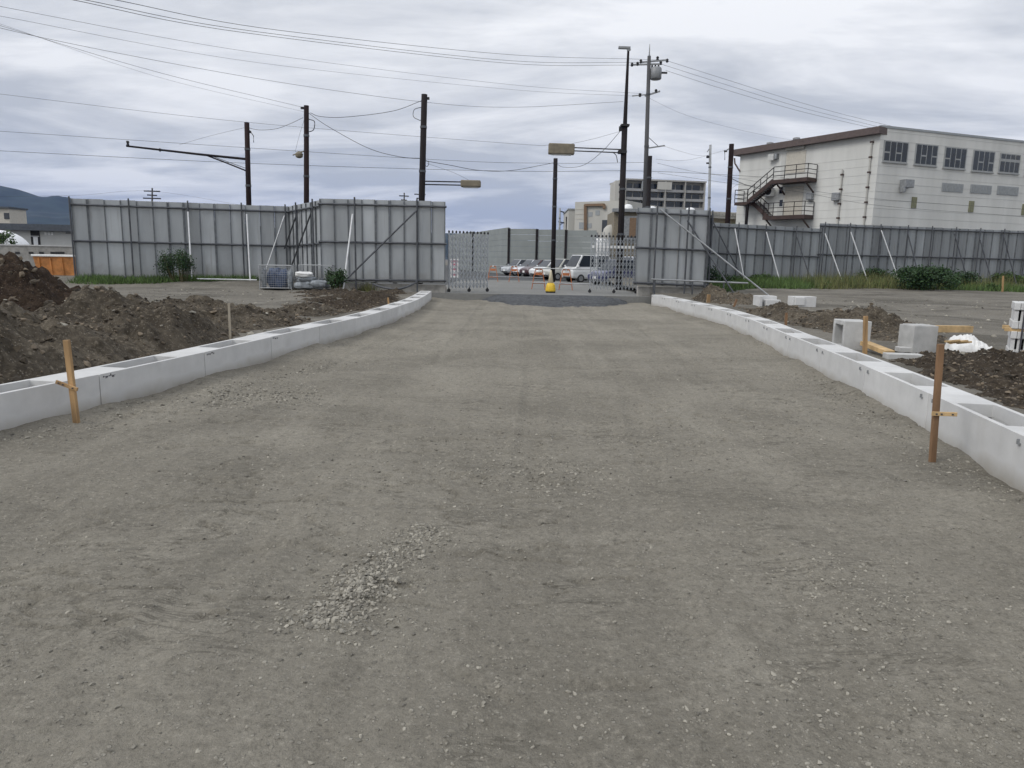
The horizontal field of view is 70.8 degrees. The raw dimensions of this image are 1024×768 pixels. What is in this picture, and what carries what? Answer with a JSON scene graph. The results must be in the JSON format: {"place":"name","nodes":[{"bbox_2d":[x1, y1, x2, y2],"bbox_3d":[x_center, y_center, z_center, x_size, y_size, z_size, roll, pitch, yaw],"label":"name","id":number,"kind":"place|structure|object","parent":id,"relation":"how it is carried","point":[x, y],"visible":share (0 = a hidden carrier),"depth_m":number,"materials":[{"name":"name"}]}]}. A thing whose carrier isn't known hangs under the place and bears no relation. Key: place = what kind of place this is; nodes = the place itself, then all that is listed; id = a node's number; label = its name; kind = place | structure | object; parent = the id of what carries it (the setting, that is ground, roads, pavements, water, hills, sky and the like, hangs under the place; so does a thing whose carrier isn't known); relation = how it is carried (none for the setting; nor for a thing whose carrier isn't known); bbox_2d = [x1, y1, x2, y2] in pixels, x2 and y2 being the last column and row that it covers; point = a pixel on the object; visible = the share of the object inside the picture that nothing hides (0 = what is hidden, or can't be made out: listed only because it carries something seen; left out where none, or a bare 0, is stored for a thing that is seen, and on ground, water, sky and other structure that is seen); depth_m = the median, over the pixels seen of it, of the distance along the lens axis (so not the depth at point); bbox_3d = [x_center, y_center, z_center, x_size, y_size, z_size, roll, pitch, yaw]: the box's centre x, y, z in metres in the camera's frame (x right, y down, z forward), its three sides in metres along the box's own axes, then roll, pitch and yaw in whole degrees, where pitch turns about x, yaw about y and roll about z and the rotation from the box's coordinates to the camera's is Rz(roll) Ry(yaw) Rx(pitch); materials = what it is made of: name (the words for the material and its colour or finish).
{"place":"outdoors","nodes":[
{"label":"outdoors","id":0,"kind":"place"},
{"bbox_2d":[0,186,275,255],"bbox_3d":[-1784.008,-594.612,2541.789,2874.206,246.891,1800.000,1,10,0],"label":"hill","id":1,"kind":"structure","parent":0,"point":[49,210],"depth_m":2382.71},
{"bbox_2d":[65,273,359,287],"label":"grass","id":2,"kind":"structure","parent":0,"point":[109,279],"depth_m":31.84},
{"bbox_2d":[53,275,417,338],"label":"site ground","id":3,"kind":"structure","parent":0,"point":[213,289],"depth_m":27.08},
{"bbox_2d":[0,251,80,311],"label":"soil heap","id":4,"kind":"object","parent":3,"relation":"on","point":[13,284],"visible":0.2,"depth_m":14.38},
{"bbox_2d":[153,242,196,281],"bbox_3d":[-14.904,-5.375,31.874,1.984,1.830,0.972,1,10,0],"label":"bush","id":5,"kind":"object","parent":3,"relation":"on","point":[180,259],"visible":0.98,"depth_m":31.84,"materials":[{"name":"green plant"}]},
{"bbox_2d":[0,285,352,383],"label":"soil heap","id":6,"kind":"object","parent":3,"relation":"on","point":[91,344],"visible":0.75,"depth_m":10.67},
{"bbox_2d":[0,256,1023,408],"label":"soil clods","id":7,"kind":"object","parent":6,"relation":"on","point":[97,327],"visible":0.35,"depth_m":11.96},
{"bbox_2d":[68,196,289,279],"bbox_3d":[-14.892,-6.282,32.598,9.321,4.021,1.188,-1,10,-14],"label":"panel fence","id":8,"kind":"object","parent":3,"relation":"on","point":[122,237],"visible":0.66,"depth_m":32.93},
{"bbox_2d":[258,265,297,289],"bbox_3d":[-9.793,-4.468,30.192,1.338,1.036,0.944,1,10,-3],"label":"cage","id":9,"kind":"object","parent":3,"relation":"on","point":[273,283],"visible":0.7,"depth_m":29.78,"materials":[{"name":"grey metal"}]},
{"bbox_2d":[275,268,287,287],"bbox_3d":[-9.577,-4.415,30.137,0.645,0.857,0.696,1,10,0],"label":"wrapped bundle","id":10,"kind":"object","parent":9,"relation":"in","point":[279,278],"visible":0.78,"depth_m":29.87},
{"bbox_2d":[284,199,320,281],"bbox_3d":[-10.008,-6.310,33.147,0.346,3.992,6.790,-5,12,-33],"label":"panel fence","id":11,"kind":"object","parent":3,"relation":"on","point":[303,238],"visible":0.72,"depth_m":32.13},
{"bbox_2d":[293,105,314,202],"bbox_3d":[-10.042,-8.885,35.033,1.124,8.884,0.380,1,10,0],"label":"utility pole","id":12,"kind":"object","parent":3,"relation":"on","point":[298,154],"visible":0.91,"depth_m":34.55,"materials":[{"name":"metal"}]},
{"bbox_2d":[324,267,348,288],"bbox_3d":[-7.130,-4.240,29.130,1.031,0.997,0.909,1,10,0],"label":"bush","id":13,"kind":"object","parent":3,"relation":"on","point":[338,277],"visible":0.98,"depth_m":29.06,"materials":[{"name":"green plant"}]},
{"bbox_2d":[282,288,407,310],"bbox_3d":[-6.473,-2.954,24.627,5.942,0.551,10.500,1,10,0],"label":"soil heap","id":14,"kind":"object","parent":3,"relation":"on","point":[351,299],"visible":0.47,"depth_m":24.17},
{"bbox_2d":[317,197,446,291],"bbox_3d":[-5.465,-5.741,29.909,5.395,3.964,1.177,1,10,0],"label":"panel fence","id":15,"kind":"object","parent":3,"relation":"on","point":[360,240],"visible":0.91,"depth_m":30.39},
{"bbox_2d":[344,283,445,292],"bbox_3d":[-5.048,-4.012,31.036,4.370,0.620,0.300,1,10,0],"label":"concrete footing","id":16,"kind":"object","parent":3,"relation":"on","point":[437,288],"visible":0.35,"depth_m":30.86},
{"bbox_2d":[413,94,480,283],"bbox_3d":[-2.989,-8.500,33.047,3.099,9.068,0.420,1,10,0],"label":"street lamp","id":17,"kind":"object","parent":3,"relation":"on","point":[423,166],"visible":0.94,"depth_m":32.70,"materials":[{"name":"black metal"}]},
{"bbox_2d":[2,28,622,106],"bbox_3d":[-7.564,-12.850,29.995,28.790,1.019,4.142,-5,12,-33],"label":"overhead wire","id":18,"kind":"object","parent":17,"relation":"attached to","point":[275,81],"visible":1,"depth_m":30.40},
{"bbox_2d":[3,264,1021,355],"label":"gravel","id":19,"kind":"structure","parent":3,"relation":"on","point":[788,322],"depth_m":21.11,"materials":[{"name":"gravel"}]},
{"bbox_2d":[201,256,494,264],"bbox_3d":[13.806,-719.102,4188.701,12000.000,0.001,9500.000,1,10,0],"label":"ground","id":20,"kind":"structure","parent":0,"point":[446,262],"depth_m":458.47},
{"bbox_2d":[610,178,706,209],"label":"apartment block","id":21,"kind":"structure","parent":20,"relation":"on","point":[677,194],"depth_m":224.59,"materials":[{"name":"grey concrete"}]},
{"bbox_2d":[610,180,619,200],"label":"apartment wing","id":22,"kind":"structure","parent":21,"relation":"attached to","point":[614,190],"depth_m":222.10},
{"bbox_2d":[217,262,635,289],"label":"car park","id":23,"kind":"structure","parent":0,"point":[491,275],"depth_m":58.33,"materials":[{"name":"asphalt"}]},
{"bbox_2d":[0,206,27,223],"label":"beige house","id":24,"kind":"structure","parent":23,"relation":"on","point":[15,215],"depth_m":83.79,"materials":[{"name":"stone"}]},
{"bbox_2d":[0,223,72,245],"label":"house","id":25,"kind":"structure","parent":23,"relation":"on","point":[42,234],"depth_m":61.99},
{"bbox_2d":[0,244,74,266],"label":"boundary wall","id":26,"kind":"structure","parent":23,"relation":"on","point":[25,252],"depth_m":42.03,"materials":[{"name":"concrete"}]},
{"bbox_2d":[31,254,75,274],"bbox_3d":[-22.859,-5.984,36.937,2.350,1.270,1.920,0,10,-4],"label":"orange skip","id":27,"kind":"object","parent":23,"relation":"on","point":[53,264],"visible":0.43,"depth_m":36.03,"materials":[{"name":"paint"}]},
{"bbox_2d":[126,122,253,204],"bbox_3d":[-15.949,-8.851,36.073,6.333,8.238,0.302,1,10,0],"label":"utility pole","id":28,"kind":"object","parent":23,"relation":"on","point":[247,132],"visible":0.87,"depth_m":35.60,"materials":[{"name":"black metal"}]},
{"bbox_2d":[501,259,525,275],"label":"parked car","id":29,"kind":"object","parent":23,"relation":"on","point":[506,270],"visible":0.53,"depth_m":68.23,"materials":[{"name":"silver paint"}]},
{"bbox_2d":[450,227,596,274],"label":"noise barrier","id":30,"kind":"object","parent":23,"relation":"on","point":[574,242],"visible":0.45,"depth_m":73.87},
{"bbox_2d":[539,259,587,280],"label":"parked car","id":31,"kind":"object","parent":23,"relation":"on","point":[560,263],"visible":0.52,"depth_m":54.76,"materials":[{"name":"beige paint"}]},
{"bbox_2d":[563,208,574,253],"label":"plant annexe","id":32,"kind":"structure","parent":23,"relation":"on","point":[569,213],"depth_m":94.81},
{"bbox_2d":[588,259,648,285],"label":"parked car","id":33,"kind":"object","parent":23,"relation":"on","point":[606,272],"visible":0.29,"depth_m":44.67,"materials":[{"name":"blue paint"}]},
{"bbox_2d":[574,200,668,238],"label":"plant building","id":34,"kind":"structure","parent":23,"relation":"on","point":[591,215],"depth_m":92.11,"materials":[{"name":"beige concrete"}]},
{"bbox_2d":[607,208,637,258],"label":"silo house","id":35,"kind":"structure","parent":23,"relation":"on","point":[630,222],"depth_m":79.92,"materials":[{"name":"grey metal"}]},
{"bbox_2d":[630,45,668,207],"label":"utility pole","id":36,"kind":"object","parent":23,"relation":"on","point":[655,73],"visible":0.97,"depth_m":45.47,"materials":[{"name":"concrete"}]},
{"bbox_2d":[0,6,641,93],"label":"overhead wire","id":37,"kind":"object","parent":36,"relation":"attached to","point":[281,56],"visible":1,"depth_m":34.07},
{"bbox_2d":[74,0,598,65],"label":"overhead wire","id":38,"kind":"object","parent":36,"relation":"attached to","point":[334,44],"visible":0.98,"depth_m":31.91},
{"bbox_2d":[87,0,639,62],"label":"overhead wire","id":39,"kind":"object","parent":36,"relation":"attached to","point":[348,43],"visible":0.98,"depth_m":32.05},
{"bbox_2d":[117,0,646,59],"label":"overhead wire","id":40,"kind":"object","parent":36,"relation":"attached to","point":[347,38],"visible":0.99,"depth_m":31.30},
{"bbox_2d":[10,151,789,178],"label":"overhead wire","id":41,"kind":"object","parent":36,"relation":"attached to","point":[373,167],"visible":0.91,"depth_m":41.30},
{"bbox_2d":[676,211,735,275],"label":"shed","id":42,"kind":"structure","parent":23,"relation":"on","point":[719,217],"depth_m":68.72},
{"bbox_2d":[706,145,711,209],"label":"utility pole","id":43,"kind":"object","parent":23,"relation":"on","point":[709,175],"visible":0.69,"depth_m":59.82,"materials":[{"name":"grey metal"}]},
{"bbox_2d":[724,144,733,223],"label":"utility pole","id":44,"kind":"object","parent":23,"relation":"on","point":[729,184],"visible":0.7,"depth_m":50.17,"materials":[{"name":"metal"}]},
{"bbox_2d":[734,125,1023,264],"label":"factory","id":45,"kind":"structure","parent":23,"relation":"on","point":[902,166],"depth_m":56.99,"materials":[{"name":"beige"}]},
{"bbox_2d":[734,163,817,227],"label":"outside stair","id":46,"kind":"object","parent":45,"relation":"attached to","point":[763,210],"visible":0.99,"depth_m":59.92,"materials":[{"name":"brown metal"}]},
{"bbox_2d":[882,140,908,163],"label":"window","id":47,"kind":"structure","parent":45,"relation":"in","point":[896,152],"depth_m":54.22,"materials":[{"name":"grey glass"}]},
{"bbox_2d":[913,143,938,166],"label":"window","id":48,"kind":"structure","parent":45,"relation":"in","point":[926,155],"depth_m":55.32,"materials":[{"name":"grey glass"}]},
{"bbox_2d":[942,146,967,170],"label":"window","id":49,"kind":"structure","parent":45,"relation":"in","point":[954,157],"depth_m":56.40,"materials":[{"name":"grey glass"}]},
{"bbox_2d":[971,150,995,173],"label":"window","id":50,"kind":"structure","parent":45,"relation":"in","point":[982,161],"depth_m":57.48,"materials":[{"name":"grey glass"}]},
{"bbox_2d":[998,153,1020,174],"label":"window","id":51,"kind":"structure","parent":45,"relation":"in","point":[1008,163],"depth_m":58.53,"materials":[{"name":"grey glass"}]},
{"bbox_2d":[0,297,1023,767],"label":"roadbed","id":52,"kind":"structure","parent":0,"point":[214,437],"depth_m":4.16,"materials":[{"name":"gravel"}]},
{"bbox_2d":[0,373,100,430],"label":"gutter section","id":53,"kind":"object","parent":52,"relation":"on","point":[30,400],"visible":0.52,"depth_m":7.20,"materials":[{"name":"concrete"}]},
{"bbox_2d":[55,340,79,422],"bbox_3d":[-4.374,0.065,7.097,0.220,1.000,0.076,1,10,0],"label":"wooden stake","id":54,"kind":"object","parent":52,"relation":"on","point":[72,387],"visible":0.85,"depth_m":7.07,"materials":[{"name":"brown wood"}]},
{"bbox_2d":[65,351,204,404],"bbox_3d":[-4.556,0.098,8.900,0.442,0.760,1.988,3,10,9],"label":"gutter section","id":55,"kind":"object","parent":52,"relation":"on","point":[137,378],"visible":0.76,"depth_m":8.71,"materials":[{"name":"concrete"}]},
{"bbox_2d":[177,336,271,375],"bbox_3d":[-4.276,-0.232,10.845,0.442,0.760,1.988,2,10,7],"label":"gutter section","id":56,"kind":"object","parent":52,"relation":"on","point":[236,353],"visible":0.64,"depth_m":10.74,"materials":[{"name":"concrete"}]},
{"bbox_2d":[248,325,319,359],"bbox_3d":[-4.016,-0.569,12.801,0.442,0.760,1.988,2,10,7],"label":"gutter section","id":57,"kind":"object","parent":52,"relation":"on","point":[287,340],"visible":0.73,"depth_m":12.62,"materials":[{"name":"concrete"}]},
{"bbox_2d":[299,318,355,343],"bbox_3d":[-3.752,-0.900,14.755,0.440,0.760,1.988,2,10,7],"label":"gutter section","id":58,"kind":"object","parent":52,"relation":"on","point":[331,330],"visible":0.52,"depth_m":14.66,"materials":[{"name":"concrete"}]},
{"bbox_2d":[337,312,379,334],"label":"gutter section","id":59,"kind":"object","parent":52,"relation":"on","point":[365,321],"visible":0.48,"depth_m":16.62,"materials":[{"name":"concrete"}]},
{"bbox_2d":[363,306,396,325],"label":"gutter section","id":60,"kind":"object","parent":52,"relation":"on","point":[388,315],"visible":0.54,"depth_m":18.53,"materials":[{"name":"concrete"}]},
{"bbox_2d":[383,302,409,320],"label":"gutter section","id":61,"kind":"object","parent":52,"relation":"on","point":[403,309],"visible":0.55,"depth_m":20.51,"materials":[{"name":"concrete"}]},
{"bbox_2d":[663,297,686,311],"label":"gutter section","id":62,"kind":"object","parent":52,"relation":"on","point":[671,303],"visible":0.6,"depth_m":26.02,"materials":[{"name":"concrete"}]},
{"bbox_2d":[677,300,705,315],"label":"gutter section","id":63,"kind":"object","parent":52,"relation":"on","point":[685,307],"visible":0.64,"depth_m":24.05,"materials":[{"name":"concrete"}]},
{"bbox_2d":[693,303,724,320],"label":"gutter section","id":64,"kind":"object","parent":52,"relation":"on","point":[703,311],"visible":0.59,"depth_m":22.11,"materials":[{"name":"concrete"}]},
{"bbox_2d":[710,308,744,325],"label":"gutter section","id":65,"kind":"object","parent":52,"relation":"on","point":[719,315],"visible":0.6,"depth_m":20.12,"materials":[{"name":"concrete"}]},
{"bbox_2d":[729,313,764,334],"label":"gutter section","id":66,"kind":"object","parent":52,"relation":"on","point":[738,322],"visible":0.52,"depth_m":18.12,"materials":[{"name":"concrete"}]},
{"bbox_2d":[747,318,785,342],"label":"gutter section","id":67,"kind":"object","parent":52,"relation":"on","point":[756,329],"visible":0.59,"depth_m":16.19,"materials":[{"name":"concrete"}]},
{"bbox_2d":[765,326,811,355],"bbox_3d":[5.432,-0.659,14.273,0.460,0.805,1.988,2,10,8],"label":"gutter section","id":68,"kind":"object","parent":52,"relation":"on","point":[776,337],"visible":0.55,"depth_m":14.23,"materials":[{"name":"concrete"}]},
{"bbox_2d":[787,335,849,370],"bbox_3d":[5.171,-0.331,12.321,0.460,0.805,1.988,2,10,7],"label":"gutter section","id":69,"kind":"object","parent":52,"relation":"on","point":[806,350],"visible":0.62,"depth_m":12.25,"materials":[{"name":"concrete"}]},
{"bbox_2d":[819,348,898,391],"bbox_3d":[4.917,0.004,10.364,0.460,0.805,1.988,2,10,7],"label":"gutter section","id":70,"kind":"object","parent":52,"relation":"on","point":[847,366],"visible":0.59,"depth_m":10.31,"materials":[{"name":"concrete"}]},
{"bbox_2d":[863,366,972,427],"bbox_3d":[4.635,0.337,8.407,0.460,0.805,1.988,3,10,8],"label":"gutter section","id":71,"kind":"object","parent":52,"relation":"on","point":[902,391],"visible":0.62,"depth_m":8.32,"materials":[{"name":"concrete"}]},
{"bbox_2d":[928,344,957,461],"bbox_3d":[3.756,0.256,6.271,0.216,1.210,0.074,1,10,0],"label":"wooden stake","id":72,"kind":"object","parent":52,"relation":"on","point":[936,413],"visible":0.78,"depth_m":6.25,"materials":[{"name":"brown wood"}]},
{"bbox_2d":[925,393,1023,492],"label":"gutter section","id":73,"kind":"object","parent":52,"relation":"on","point":[976,431],"visible":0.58,"depth_m":6.35,"materials":[{"name":"concrete"}]},
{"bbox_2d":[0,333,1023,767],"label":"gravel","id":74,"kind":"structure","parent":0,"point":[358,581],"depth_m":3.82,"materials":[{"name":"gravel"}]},
{"bbox_2d":[0,0,1023,240],"label":"sky","id":75,"kind":"structure","parent":0,"point":[953,66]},
{"bbox_2d":[432,279,651,303],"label":"street","id":76,"kind":"structure","parent":0,"point":[496,287],"depth_m":34.46,"materials":[{"name":"asphalt"}]},
{"bbox_2d":[447,230,488,291],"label":"lattice gate","id":77,"kind":"structure","parent":76,"relation":"on","point":[466,260],"depth_m":31.95,"materials":[{"name":"metal"}]},
{"bbox_2d":[551,158,557,281],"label":"utility pole","id":78,"kind":"object","parent":76,"relation":"on","point":[554,211],"visible":0.9,"depth_m":48.67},
{"bbox_2d":[561,255,609,282],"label":"parked van","id":79,"kind":"object","parent":76,"relation":"on","point":[578,261],"visible":0.51,"depth_m":49.96,"materials":[{"name":"white paint"}]},
{"bbox_2d":[548,46,630,289],"bbox_3d":[3.844,-10.667,36.710,4.050,12.348,0.420,1,10,0],"label":"street lamp","id":80,"kind":"object","parent":76,"relation":"on","point":[562,149],"visible":0.98,"depth_m":36.43,"materials":[{"name":"grey metal"}]},
{"bbox_2d":[588,235,636,292],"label":"lattice gate","id":81,"kind":"structure","parent":76,"relation":"on","point":[609,247],"depth_m":33.38,"materials":[{"name":"metal"}]},
{"bbox_2d":[482,294,626,307],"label":"ramp","id":82,"kind":"structure","parent":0,"point":[562,301],"depth_m":29.31,"materials":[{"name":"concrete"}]},
{"bbox_2d":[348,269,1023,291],"bbox_3d":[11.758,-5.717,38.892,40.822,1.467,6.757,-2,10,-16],"label":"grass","id":83,"kind":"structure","parent":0,"point":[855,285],"depth_m":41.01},
{"bbox_2d":[609,276,1023,421],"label":"site ground","id":84,"kind":"structure","parent":0,"point":[882,297],"depth_m":24.47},
{"bbox_2d":[645,156,651,207],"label":"utility pole","id":85,"kind":"object","parent":84,"relation":"on","point":[648,188],"visible":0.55,"depth_m":42.47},
{"bbox_2d":[2,131,647,163],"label":"overhead wire","id":86,"kind":"object","parent":85,"relation":"attached to","point":[290,150],"visible":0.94,"depth_m":40.74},
{"bbox_2d":[636,286,702,295],"bbox_3d":[6.872,-3.873,31.325,2.876,0.699,0.300,1,10,0],"label":"concrete footing","id":87,"kind":"object","parent":84,"relation":"on","point":[644,290],"visible":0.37,"depth_m":31.14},
{"bbox_2d":[651,278,747,294],"bbox_3d":[7.884,-3.998,30.336,4.079,0.819,0.070,1,10,0],"label":"scaffold rail","id":88,"kind":"object","parent":84,"relation":"on","point":[692,281],"visible":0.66,"depth_m":30.26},
{"bbox_2d":[633,206,768,294],"bbox_3d":[8.068,-5.524,30.373,5.677,3.839,0.933,4,10,15],"label":"panel fence","id":89,"kind":"object","parent":84,"relation":"on","point":[659,248],"visible":0.88,"depth_m":30.68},
{"bbox_2d":[704,210,713,285],"bbox_3d":[10.267,-6.675,37.506,0.210,4.011,14.301,4,10,15],"label":"panel fence","id":90,"kind":"object","parent":84,"relation":"on","point":[710,239],"visible":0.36,"depth_m":32.25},
{"bbox_2d":[707,264,734,283],"bbox_3d":[10.585,-5.737,38.572,2.678,1.391,1.243,1,10,0],"label":"bush","id":91,"kind":"object","parent":84,"relation":"on","point":[714,273],"visible":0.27,"depth_m":38.29,"materials":[{"name":"green plant"}]},
{"bbox_2d":[710,222,822,279],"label":"panel fence","id":92,"kind":"object","parent":84,"relation":"on","point":[746,249],"visible":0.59,"depth_m":44.66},
{"bbox_2d":[753,295,780,305],"bbox_3d":[8.084,-2.619,22.860,0.681,0.360,0.657,1,10,0],"label":"concrete block","id":93,"kind":"object","parent":84,"relation":"on","point":[761,300],"depth_m":22.72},
{"bbox_2d":[787,296,816,306],"bbox_3d":[9.088,-2.567,22.565,0.740,0.360,0.437,1,10,-3],"label":"concrete block","id":94,"kind":"object","parent":84,"relation":"on","point":[804,301],"depth_m":22.39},
{"bbox_2d":[692,285,946,343],"bbox_3d":[8.492,-2.110,19.751,5.100,0.774,15.300,1,10,0],"label":"soil heap","id":95,"kind":"object","parent":84,"relation":"on","point":[890,323],"visible":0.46,"depth_m":15.82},
{"bbox_2d":[832,319,871,350],"bbox_3d":[5.804,-0.843,12.321,0.440,0.500,0.520,2,10,4],"label":"concrete block","id":96,"kind":"object","parent":84,"relation":"on","point":[847,333],"depth_m":12.09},
{"bbox_2d":[862,316,867,353],"bbox_3d":[5.652,-0.699,11.526,0.123,0.782,0.048,1,10,0],"label":"wooden stake","id":97,"kind":"object","parent":84,"relation":"on","point":[865,336],"visible":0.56,"depth_m":11.49,"materials":[{"name":"brown wood"}]},
{"bbox_2d":[707,273,1023,291],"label":"grass","id":98,"kind":"structure","parent":84,"relation":"on","point":[773,282],"depth_m":40.47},
{"bbox_2d":[860,341,894,353],"bbox_3d":[5.903,-0.585,11.650,0.170,0.128,0.807,1,10,0],"label":"board","id":99,"kind":"object","parent":84,"relation":"on","point":[876,347],"visible":0.74,"depth_m":11.54,"materials":[{"name":"brown wood"}]},
{"bbox_2d":[816,222,1023,283],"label":"panel fence","id":100,"kind":"object","parent":84,"relation":"on","point":[850,248],"visible":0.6,"depth_m":46.25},
{"bbox_2d":[891,263,964,290],"bbox_3d":[22.718,-5.826,39.438,4.208,1.627,2.168,1,10,0],"label":"bush","id":101,"kind":"object","parent":84,"relation":"on","point":[921,277],"visible":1,"depth_m":39.05,"materials":[{"name":"green plant"}]},
{"bbox_2d":[936,325,973,332],"bbox_3d":[7.778,-1.002,13.069,1.444,0.150,0.120,-2,10,-18],"label":"timber","id":102,"kind":"object","parent":84,"relation":"on","point":[955,329],"visible":0.53,"depth_m":13.11,"materials":[{"name":"brown wood"}]},
{"bbox_2d":[892,349,1023,407],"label":"soil heap","id":103,"kind":"object","parent":84,"relation":"on","point":[1014,358],"visible":0.43,"depth_m":9.45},
{"bbox_2d":[882,352,921,358],"bbox_3d":[6.005,-0.425,11.059,0.520,0.085,0.220,2,10,8],"label":"concrete slab","id":104,"kind":"object","parent":103,"relation":"on","point":[888,355],"depth_m":10.97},
{"bbox_2d":[897,323,938,352],"bbox_3d":[6.803,-0.745,12.085,0.420,0.510,0.400,0,10,-6],"label":"concrete block","id":105,"kind":"object","parent":103,"relation":"on","point":[921,337],"depth_m":11.90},
{"bbox_2d":[944,334,991,351],"bbox_3d":[7.899,-0.700,12.424,0.740,0.329,0.609,4,10,14],"label":"sack","id":106,"kind":"object","parent":103,"relation":"on","point":[976,344],"visible":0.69,"depth_m":12.26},
{"bbox_2d":[1002,301,1023,352],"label":"kerb stack","id":107,"kind":"object","parent":103,"relation":"on","point":[1014,328],"visible":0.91,"depth_m":10.87,"materials":[{"name":"concrete"}]},
{"bbox_2d":[949,270,983,286],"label":"bush","id":108,"kind":"object","parent":84,"relation":"on","point":[968,277],"visible":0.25,"depth_m":42.71,"materials":[{"name":"green plant"}]},
{"bbox_2d":[985,270,1023,283],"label":"bush","id":109,"kind":"object","parent":84,"relation":"on","point":[1009,275],"visible":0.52,"depth_m":47.37,"materials":[{"name":"green plant"}]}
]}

